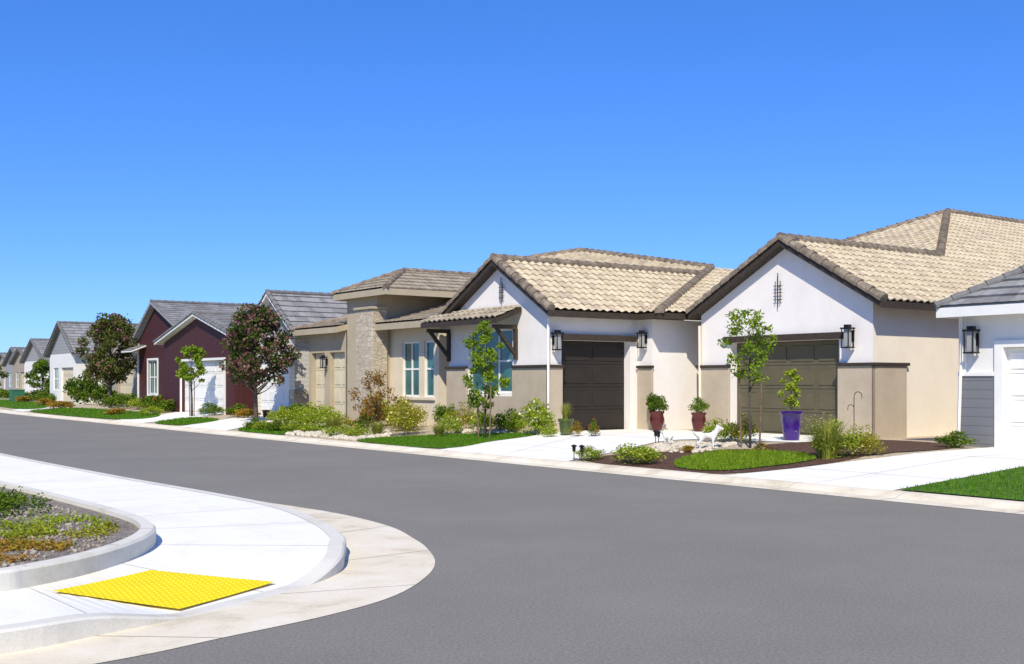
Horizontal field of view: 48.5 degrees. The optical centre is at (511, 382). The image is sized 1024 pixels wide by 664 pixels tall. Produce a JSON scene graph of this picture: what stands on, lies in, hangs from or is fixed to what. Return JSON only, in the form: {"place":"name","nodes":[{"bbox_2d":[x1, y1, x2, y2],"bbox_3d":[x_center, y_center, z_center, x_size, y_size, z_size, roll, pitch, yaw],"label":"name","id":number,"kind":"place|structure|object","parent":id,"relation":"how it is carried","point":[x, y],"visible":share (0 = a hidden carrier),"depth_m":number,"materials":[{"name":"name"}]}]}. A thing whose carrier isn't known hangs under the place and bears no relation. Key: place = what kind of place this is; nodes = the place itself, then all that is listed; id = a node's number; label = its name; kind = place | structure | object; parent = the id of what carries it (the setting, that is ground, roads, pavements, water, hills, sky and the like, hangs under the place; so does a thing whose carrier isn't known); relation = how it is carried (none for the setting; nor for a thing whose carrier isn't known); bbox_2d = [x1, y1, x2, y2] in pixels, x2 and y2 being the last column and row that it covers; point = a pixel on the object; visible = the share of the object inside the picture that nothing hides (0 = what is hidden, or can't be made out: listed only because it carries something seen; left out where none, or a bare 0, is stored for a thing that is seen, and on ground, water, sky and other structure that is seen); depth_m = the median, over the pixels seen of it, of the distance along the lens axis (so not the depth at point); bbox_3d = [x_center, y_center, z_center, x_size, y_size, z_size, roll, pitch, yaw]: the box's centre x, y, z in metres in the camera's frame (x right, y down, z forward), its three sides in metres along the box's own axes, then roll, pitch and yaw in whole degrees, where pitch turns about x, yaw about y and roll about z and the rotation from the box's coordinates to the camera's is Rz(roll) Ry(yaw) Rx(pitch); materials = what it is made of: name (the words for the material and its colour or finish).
{"place":"outdoors","nodes":[
{"label":"outdoors","id":0,"kind":"place"},
{"bbox_2d":[0,399,48,408],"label":"lawn grass","id":1,"kind":"structure","parent":0,"point":[27,403],"depth_m":70.12,"materials":[{"name":"green plant"}]},
{"bbox_2d":[0,487,139,567],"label":"planter soil","id":2,"kind":"structure","parent":0,"point":[127,529],"depth_m":10.47,"materials":[{"name":"brown soil"}]},
{"bbox_2d":[0,491,21,506],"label":"shrub","id":3,"kind":"object","parent":2,"relation":"on","point":[13,500],"visible":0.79,"depth_m":11.98,"materials":[{"name":"green plant"}]},
{"bbox_2d":[0,485,52,517],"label":"ground cover","id":4,"kind":"object","parent":2,"relation":"on","point":[24,498],"visible":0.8,"depth_m":12.10,"materials":[{"name":"green plant"}]},
{"bbox_2d":[0,535,72,564],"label":"ground cover","id":5,"kind":"object","parent":2,"relation":"on","point":[12,559],"visible":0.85,"depth_m":9.10,"materials":[{"name":"green plant"}]},
{"bbox_2d":[0,510,110,537],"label":"ground cover","id":6,"kind":"object","parent":2,"relation":"on","point":[59,517],"visible":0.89,"depth_m":10.53,"materials":[{"name":"green plant"}]},
{"bbox_2d":[0,520,119,557],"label":"ground cover","id":7,"kind":"object","parent":2,"relation":"on","point":[99,531],"visible":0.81,"depth_m":9.89,"materials":[{"name":"green plant"}]},
{"bbox_2d":[0,505,120,566],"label":"cobbles","id":8,"kind":"object","parent":2,"relation":"on","point":[34,551],"visible":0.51,"depth_m":9.89,"materials":[{"name":"stone"}]},
{"bbox_2d":[30,407,159,418],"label":"lawn","id":9,"kind":"structure","parent":0,"point":[87,415],"depth_m":50.37,"materials":[{"name":"green plant"}]},
{"bbox_2d":[0,455,329,624],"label":"sidewalk","id":10,"kind":"structure","parent":0,"point":[287,549],"depth_m":10.33,"materials":[{"name":"concrete"}]},
{"bbox_2d":[0,481,155,591],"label":"planter kerb","id":11,"kind":"structure","parent":10,"relation":"on","point":[141,541],"depth_m":8.79,"materials":[{"name":"concrete"}]},
{"bbox_2d":[53,570,272,608],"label":"tactile paving","id":12,"kind":"structure","parent":10,"relation":"on","point":[176,590],"depth_m":8.30,"materials":[{"name":"yellow paint"}]},
{"bbox_2d":[114,412,220,422],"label":"driveway","id":13,"kind":"structure","parent":0,"point":[177,415],"depth_m":45.58,"materials":[{"name":"concrete"}]},
{"bbox_2d":[155,416,218,424],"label":"lawn grass","id":14,"kind":"structure","parent":0,"point":[191,420],"depth_m":41.96,"materials":[{"name":"green plant"}]},
{"bbox_2d":[181,415,284,430],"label":"driveway","id":15,"kind":"structure","parent":0,"point":[229,424],"depth_m":39.46,"materials":[{"name":"concrete"}]},
{"bbox_2d":[238,423,323,434],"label":"lawn grass","id":16,"kind":"structure","parent":0,"point":[262,430],"depth_m":34.40,"materials":[{"name":"green plant"}]},
{"bbox_2d":[357,432,535,447],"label":"lawn","id":17,"kind":"structure","parent":0,"point":[379,442],"depth_m":28.02,"materials":[{"name":"green plant"}]},
{"bbox_2d":[0,413,1023,663],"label":"road","id":18,"kind":"structure","parent":0,"point":[540,565],"depth_m":10.02,"materials":[{"name":"grey asphalt"}]},
{"bbox_2d":[0,453,345,653],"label":"kerb","id":19,"kind":"structure","parent":18,"relation":"on","point":[23,636],"depth_m":7.37,"materials":[{"name":"concrete"}]},
{"bbox_2d":[0,502,434,663],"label":"gutter","id":20,"kind":"object","parent":18,"relation":"on","point":[405,569],"visible":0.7,"depth_m":8.14,"materials":[{"name":"concrete"}]},
{"bbox_2d":[0,396,1023,513],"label":"kerb","id":21,"kind":"structure","parent":18,"relation":"on","point":[995,505],"depth_m":19.43,"materials":[{"name":"concrete"}]},
{"bbox_2d":[1,425,1022,637],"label":"pavement joints","id":22,"kind":"object","parent":18,"relation":"on","point":[383,526],"visible":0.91,"depth_m":12.71,"materials":[{"name":"grey concrete"}]},
{"bbox_2d":[0,398,1023,501],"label":"garden ground","id":23,"kind":"structure","parent":0,"point":[425,430],"depth_m":25.71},
{"bbox_2d":[1,347,16,389],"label":"distant house","id":24,"kind":"structure","parent":23,"relation":"on","point":[8,369],"depth_m":114.84,"materials":[{"name":"grey paint"}]},
{"bbox_2d":[8,347,25,389],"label":"distant house","id":25,"kind":"structure","parent":23,"relation":"on","point":[18,375],"depth_m":102.40,"materials":[{"name":"beige paint"}]},
{"bbox_2d":[19,338,49,392],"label":"distant house","id":26,"kind":"structure","parent":23,"relation":"on","point":[34,350],"depth_m":94.11,"materials":[{"name":"grey paint"}]},
{"bbox_2d":[24,358,49,389],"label":"garden tree","id":27,"kind":"object","parent":23,"relation":"on","point":[39,366],"visible":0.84,"depth_m":79.56,"materials":[{"name":"green plant"}]},
{"bbox_2d":[63,374,100,403],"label":"shrub","id":28,"kind":"object","parent":23,"relation":"on","point":[78,387],"visible":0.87,"depth_m":65.55,"materials":[{"name":"green plant"}]},
{"bbox_2d":[43,321,138,403],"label":"distant house","id":29,"kind":"structure","parent":23,"relation":"on","point":[66,362],"depth_m":70.98,"materials":[{"name":"grey paint"}]},
{"bbox_2d":[63,367,72,401],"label":"garage door","id":30,"kind":"structure","parent":29,"relation":"in","point":[67,372],"depth_m":70.69,"materials":[{"name":"beige paint"}]},
{"bbox_2d":[87,384,118,404],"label":"shrub","id":31,"kind":"object","parent":23,"relation":"on","point":[100,392],"visible":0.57,"depth_m":62.97,"materials":[{"name":"green plant"}]},
{"bbox_2d":[75,313,138,406],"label":"garden tree","id":32,"kind":"object","parent":23,"relation":"on","point":[108,334],"visible":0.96,"depth_m":59.18,"materials":[{"name":"green plant"}]},
{"bbox_2d":[95,330,136,404],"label":"distant house","id":33,"kind":"structure","parent":23,"relation":"on","point":[129,387],"depth_m":64.58,"materials":[{"name":"beige paint"}]},
{"bbox_2d":[120,369,132,404],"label":"garage door","id":34,"kind":"structure","parent":33,"relation":"in","point":[127,387],"depth_m":64.63,"materials":[{"name":"beige paint"}]},
{"bbox_2d":[113,392,138,408],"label":"shrub","id":35,"kind":"object","parent":23,"relation":"on","point":[124,398],"visible":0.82,"depth_m":56.41,"materials":[{"name":"green plant"}]},
{"bbox_2d":[143,399,175,412],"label":"shrub","id":36,"kind":"object","parent":23,"relation":"on","point":[167,404],"visible":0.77,"depth_m":50.19,"materials":[{"name":"green plant"}]},
{"bbox_2d":[121,299,257,414],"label":"red house","id":37,"kind":"structure","parent":23,"relation":"on","point":[165,331],"depth_m":50.35,"materials":[{"name":"red paint"}]},
{"bbox_2d":[149,360,156,393],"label":"window","id":38,"kind":"structure","parent":37,"relation":"in","point":[152,363],"depth_m":57.41,"materials":[{"name":"glass"}]},
{"bbox_2d":[185,360,222,413],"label":"garage door","id":39,"kind":"structure","parent":37,"relation":"in","point":[211,390],"depth_m":47.77,"materials":[{"name":"white paint"}]},
{"bbox_2d":[175,344,207,415],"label":"garden tree","id":40,"kind":"object","parent":23,"relation":"on","point":[183,370],"visible":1,"depth_m":45.77,"materials":[{"name":"green plant"}]},
{"bbox_2d":[198,402,223,414],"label":"shrub","id":41,"kind":"object","parent":23,"relation":"on","point":[213,409],"visible":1,"depth_m":45.76,"materials":[{"name":"green plant"}]},
{"bbox_2d":[231,408,260,417],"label":"shrub","id":42,"kind":"object","parent":23,"relation":"on","point":[244,412],"visible":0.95,"depth_m":42.66,"materials":[{"name":"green plant"}]},
{"bbox_2d":[217,302,306,417],"bbox_3d":[-8.862,-0.690,39.885,2.482,4.272,2.933,0,0,38],"label":"garden tree","id":43,"kind":"object","parent":23,"relation":"on","point":[254,327],"visible":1,"depth_m":39.56,"materials":[{"name":"green plant"}]},
{"bbox_2d":[265,405,297,422],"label":"shrub","id":44,"kind":"object","parent":23,"relation":"on","point":[280,411],"visible":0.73,"depth_m":38.00,"materials":[{"name":"green plant"}]},
{"bbox_2d":[278,406,310,426],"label":"shrub","id":45,"kind":"object","parent":23,"relation":"on","point":[299,416],"visible":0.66,"depth_m":35.09,"materials":[{"name":"green plant"}]},
{"bbox_2d":[246,289,346,414],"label":"white house","id":46,"kind":"structure","parent":23,"relation":"on","point":[296,308],"depth_m":42.68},
{"bbox_2d":[261,360,288,414],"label":"garage door","id":47,"kind":"structure","parent":46,"relation":"in","point":[274,397],"depth_m":43.28,"materials":[{"name":"white paint"}]},
{"bbox_2d":[298,401,336,422],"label":"shrub","id":48,"kind":"object","parent":23,"relation":"on","point":[305,409],"visible":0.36,"depth_m":37.49,"materials":[{"name":"green plant"}]},
{"bbox_2d":[297,407,347,427],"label":"shrub","id":49,"kind":"object","parent":23,"relation":"on","point":[313,416],"visible":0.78,"depth_m":34.39,"materials":[{"name":"green plant"}]},
{"bbox_2d":[320,425,355,435],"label":"shrub","id":50,"kind":"object","parent":23,"relation":"on","point":[333,430],"visible":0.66,"depth_m":30.94,"materials":[{"name":"green plant"}]},
{"bbox_2d":[285,427,392,440],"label":"cobbles","id":51,"kind":"object","parent":23,"relation":"on","point":[384,433],"visible":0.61,"depth_m":30.79,"materials":[{"name":"beige stone"}]},
{"bbox_2d":[343,423,373,435],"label":"shrub","id":52,"kind":"object","parent":23,"relation":"on","point":[357,432],"visible":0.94,"depth_m":30.23,"materials":[{"name":"green plant"}]},
{"bbox_2d":[358,392,386,425],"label":"shrub","id":53,"kind":"object","parent":23,"relation":"on","point":[377,408],"visible":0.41,"depth_m":34.21,"materials":[{"name":"orange plant"}]},
{"bbox_2d":[348,369,402,423],"bbox_3d":[-4.043,0.523,33.159,1.384,1.836,1.365,0,0,35],"label":"shrub","id":54,"kind":"object","parent":23,"relation":"on","point":[376,378],"visible":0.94,"depth_m":33.17,"materials":[{"name":"brown plant"}]},
{"bbox_2d":[293,267,473,425],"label":"stone house","id":55,"kind":"structure","parent":23,"relation":"on","point":[378,327],"depth_m":36.11,"materials":[{"name":"beige paint"}]},
{"bbox_2d":[316,353,324,409],"bbox_3d":[-6.534,0.175,39.257,0.080,2.350,1.040,0,0,-36],"label":"garage door","id":56,"kind":"structure","parent":55,"relation":"in","point":[320,372],"depth_m":39.38,"materials":[{"name":"beige paint"}]},
{"bbox_2d":[334,352,344,420],"bbox_3d":[-5.693,0.175,38.101,0.080,2.350,1.140,0,0,-36],"label":"garage door","id":57,"kind":"structure","parent":55,"relation":"in","point":[339,357],"depth_m":38.18,"materials":[{"name":"beige paint"}]},
{"bbox_2d":[404,341,418,396],"bbox_3d":[-3.071,-0.400,35.157,0.070,1.700,1.000,0,0,-36],"label":"window","id":58,"kind":"structure","parent":55,"relation":"in","point":[411,349],"depth_m":35.22,"materials":[{"name":"glass"}]},
{"bbox_2d":[425,340,433,396],"bbox_3d":[-2.439,-0.400,34.288,0.070,1.700,0.550,0,0,-36],"label":"window","id":59,"kind":"structure","parent":55,"relation":"in","point":[429,345],"depth_m":34.37,"materials":[{"name":"glass"}]},
{"bbox_2d":[383,398,423,430],"bbox_3d":[-3.036,0.920,32.087,1.184,0.950,1.096,0,0,28],"label":"shrub","id":60,"kind":"object","parent":23,"relation":"on","point":[412,408],"visible":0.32,"depth_m":32.04,"materials":[{"name":"green plant"}]},
{"bbox_2d":[384,400,428,435],"bbox_3d":[-2.864,0.960,30.627,1.203,0.967,1.601,0,0,1],"label":"shrub","id":61,"kind":"object","parent":23,"relation":"on","point":[400,421],"visible":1,"depth_m":30.54,"materials":[{"name":"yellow plant"}]},
{"bbox_2d":[431,403,455,424],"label":"shrub","id":62,"kind":"object","parent":23,"relation":"on","point":[441,412],"visible":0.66,"depth_m":32.28,"materials":[{"name":"green plant"}]},
{"bbox_2d":[437,412,462,433],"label":"shrub","id":63,"kind":"object","parent":23,"relation":"on","point":[456,425],"visible":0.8,"depth_m":30.20,"materials":[{"name":"green plant"}]},
{"bbox_2d":[446,401,476,428],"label":"shrub","id":64,"kind":"object","parent":23,"relation":"on","point":[465,413],"visible":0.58,"depth_m":31.18,"materials":[{"name":"green plant"}]},
{"bbox_2d":[468,409,495,431],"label":"shrub","id":65,"kind":"object","parent":23,"relation":"on","point":[481,419],"visible":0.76,"depth_m":30.01,"materials":[{"name":"green plant"}]},
{"bbox_2d":[461,320,510,437],"bbox_3d":[-0.713,-0.062,28.201,1.200,3.033,1.229,0,0,-42],"label":"garden tree","id":66,"kind":"object","parent":23,"relation":"on","point":[479,361],"visible":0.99,"depth_m":28.11,"materials":[{"name":"green plant"}]},
{"bbox_2d":[444,426,539,432],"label":"cobbles","id":67,"kind":"object","parent":23,"relation":"on","point":[470,430],"visible":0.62,"depth_m":30.10,"materials":[{"name":"beige stone"}]},
{"bbox_2d":[493,408,522,430],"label":"shrub","id":68,"kind":"object","parent":23,"relation":"on","point":[500,421],"visible":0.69,"depth_m":29.85,"materials":[{"name":"green plant"}]},
{"bbox_2d":[502,411,527,432],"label":"shrub","id":69,"kind":"object","parent":23,"relation":"on","point":[509,424],"visible":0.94,"depth_m":29.43,"materials":[{"name":"green plant"}]},
{"bbox_2d":[518,397,558,434],"bbox_3d":[0.647,0.869,28.556,1.080,1.013,0.951,0,0,37],"label":"shrub","id":70,"kind":"object","parent":23,"relation":"on","point":[534,417],"visible":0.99,"depth_m":28.42,"materials":[{"name":"green plant"}]},
{"bbox_2d":[420,247,734,431],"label":"stucco house","id":71,"kind":"structure","parent":23,"relation":"on","point":[606,340],"depth_m":30.97,"materials":[{"name":"beige paint"}]},
{"bbox_2d":[471,329,512,392],"bbox_3d":[-0.534,-0.575,31.503,0.070,1.750,2.100,0,0,-36],"label":"window","id":72,"kind":"structure","parent":71,"relation":"in","point":[503,367],"depth_m":31.19,"materials":[{"name":"blue glass"}]},
{"bbox_2d":[561,340,623,430],"bbox_3d":[2.101,0.125,30.537,2.440,2.450,0.080,0,0,-36],"label":"garage door","id":73,"kind":"structure","parent":71,"relation":"in","point":[593,371],"depth_m":30.60,"materials":[{"name":"brown metal"}]},
{"bbox_2d":[647,441,738,452],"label":"cobbles","id":74,"kind":"object","parent":23,"relation":"on","point":[671,447],"visible":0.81,"depth_m":23.62,"materials":[{"name":"beige stone"}]},
{"bbox_2d":[693,425,723,447],"bbox_3d":[3.989,1.106,23.080,0.651,0.482,0.153,0,0,-8],"label":"dog figurine","id":75,"kind":"object","parent":74,"relation":"on","point":[711,436],"visible":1,"depth_m":23.03,"materials":[{"name":"white paint"}]},
{"bbox_2d":[699,416,739,440],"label":"shrub","id":76,"kind":"object","parent":23,"relation":"on","point":[709,428],"visible":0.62,"depth_m":24.66,"materials":[{"name":"green plant"}]},
{"bbox_2d":[584,449,864,473],"bbox_3d":[3.873,1.422,21.337,3.969,0.219,4.584,0,0,-35],"label":"mulch bed","id":77,"kind":"object","parent":23,"relation":"on","point":[667,463],"visible":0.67,"depth_m":20.42,"materials":[{"name":"brown soil"}]},
{"bbox_2d":[574,445,604,460],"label":"shrub","id":78,"kind":"object","parent":77,"relation":"on","point":[593,453],"visible":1,"depth_m":21.96,"materials":[{"name":"green plant"}]},
{"bbox_2d":[610,443,666,463],"bbox_3d":[2.276,1.331,21.038,1.019,0.406,1.339,0,0,-6],"label":"shrub","id":79,"kind":"object","parent":77,"relation":"on","point":[642,454],"visible":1,"depth_m":20.89,"materials":[{"name":"green plant"}]},
{"bbox_2d":[811,419,865,458],"bbox_3d":[5.846,1.028,20.503,1.016,0.712,1.063,0,0,36],"label":"shrub","id":80,"kind":"object","parent":77,"relation":"on","point":[851,440],"visible":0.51,"depth_m":20.40,"materials":[{"name":"green plant"}]},
{"bbox_2d":[726,414,758,442],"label":"shrub","id":81,"kind":"object","parent":23,"relation":"on","point":[745,431],"visible":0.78,"depth_m":24.20,"materials":[{"name":"green plant"}]},
{"bbox_2d":[674,449,816,469],"bbox_3d":[4.065,1.400,20.672,2.937,0.232,2.466,0,0,-43],"label":"ground cover","id":82,"kind":"object","parent":23,"relation":"on","point":[754,450],"visible":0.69,"depth_m":20.56,"materials":[{"name":"green plant"}]},
{"bbox_2d":[717,308,780,447],"bbox_3d":[4.842,-0.077,22.897,1.306,2.904,1.196,0,0,0],"label":"garden tree","id":83,"kind":"object","parent":23,"relation":"on","point":[755,325],"visible":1,"depth_m":22.92,"materials":[{"name":"green plant"}]},
{"bbox_2d":[685,208,1023,438],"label":"stucco house","id":84,"kind":"structure","parent":23,"relation":"on","point":[847,318],"depth_m":27.91,"materials":[{"name":"beige paint"}]},
{"bbox_2d":[737,339,838,434],"bbox_3d":[6.922,0.165,28.360,0.080,2.370,3.490,0,0,-36],"label":"garage door","id":85,"kind":"structure","parent":84,"relation":"in","point":[814,360],"depth_m":28.12,"materials":[{"name":"metal"}]},
{"bbox_2d":[766,440,955,454],"bbox_3d":[7.178,1.311,23.001,4.621,0.054,3.275,0,0,-38],"label":"mulch bed","id":86,"kind":"object","parent":23,"relation":"on","point":[897,446],"visible":0.62,"depth_m":22.63,"materials":[{"name":"brown soil"}]},
{"bbox_2d":[842,424,887,454],"bbox_3d":[6.360,1.052,20.647,0.920,0.598,0.710,0,0,21],"label":"shrub","id":87,"kind":"object","parent":86,"relation":"on","point":[866,435],"visible":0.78,"depth_m":20.55,"materials":[{"name":"green plant"}]},
{"bbox_2d":[932,431,979,447],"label":"shrub","id":88,"kind":"object","parent":23,"relation":"on","point":[952,440],"visible":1,"depth_m":22.32,"materials":[{"name":"green plant"}]},
{"bbox_2d":[933,265,1023,448],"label":"gray house","id":89,"kind":"structure","parent":23,"relation":"on","point":[989,314],"depth_m":22.45,"materials":[{"name":"paint"}]},
{"bbox_2d":[1008,347,1023,448],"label":"garage door","id":90,"kind":"structure","parent":89,"relation":"in","point":[1015,354],"depth_m":22.21,"materials":[{"name":"white paint"}]},
{"bbox_2d":[0,0,1023,352],"label":"sky","id":91,"kind":"structure","parent":0,"point":[228,151],"materials":[{"name":"blue"}]},
{"bbox_2d":[440,429,853,460],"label":"driveway","id":92,"kind":"structure","parent":0,"point":[606,442],"depth_m":25.89,"materials":[{"name":"concrete"}]},
{"bbox_2d":[558,418,573,433],"bbox_3d":[1.336,1.095,28.103,0.400,0.380,0.400,0,0,0],"label":"plant pot","id":93,"kind":"object","parent":92,"relation":"on","point":[565,425],"visible":0.97,"depth_m":27.96,"materials":[{"name":"green ceramic"}]},
{"bbox_2d":[649,411,663,430],"bbox_3d":[3.848,1.030,30.175,0.400,0.510,0.400,0,0,0],"label":"plant pot","id":94,"kind":"object","parent":92,"relation":"on","point":[656,418],"visible":0.99,"depth_m":30.03,"materials":[{"name":"red ceramic"}]},
{"bbox_2d":[646,392,668,411],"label":"potted plant","id":95,"kind":"object","parent":94,"relation":"in","point":[654,402],"visible":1,"depth_m":30.07,"materials":[{"name":"green plant"}]},
{"bbox_2d":[691,412,705,431],"bbox_3d":[4.870,1.040,29.619,0.400,0.490,0.400,0,0,0],"label":"plant pot","id":96,"kind":"object","parent":92,"relation":"on","point":[698,421],"visible":0.96,"depth_m":29.47,"materials":[{"name":"red ceramic"}]},
{"bbox_2d":[686,396,709,412],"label":"potted plant","id":97,"kind":"object","parent":96,"relation":"in","point":[701,406],"visible":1,"depth_m":29.53,"materials":[{"name":"green plant"}]},
{"bbox_2d":[779,411,803,439],"bbox_3d":[6.190,0.965,25.165,0.530,0.640,0.530,0,0,0],"label":"plant pot","id":98,"kind":"object","parent":92,"relation":"on","point":[791,423],"visible":0.99,"depth_m":24.99,"materials":[{"name":"ceramic"}]},
{"bbox_2d":[777,367,802,410],"bbox_3d":[6.152,0.208,25.137,0.572,1.102,0.531,0,0,0],"label":"potted sapling","id":99,"kind":"object","parent":98,"relation":"in","point":[792,375],"visible":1,"depth_m":25.12,"materials":[{"name":"green plant"}]},
{"bbox_2d":[797,413,855,458],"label":"ornamental grass","id":100,"kind":"object","parent":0,"point":[825,434],"depth_m":20.28,"materials":[{"name":"green plant"}]},
{"bbox_2d":[725,447,1023,489],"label":"driveway","id":101,"kind":"structure","parent":0,"point":[980,462],"depth_m":18.40,"materials":[{"name":"concrete"}]},
{"bbox_2d":[900,464,1023,499],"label":"lawn","id":102,"kind":"structure","parent":0,"point":[981,490],"depth_m":15.96,"materials":[{"name":"green plant"}]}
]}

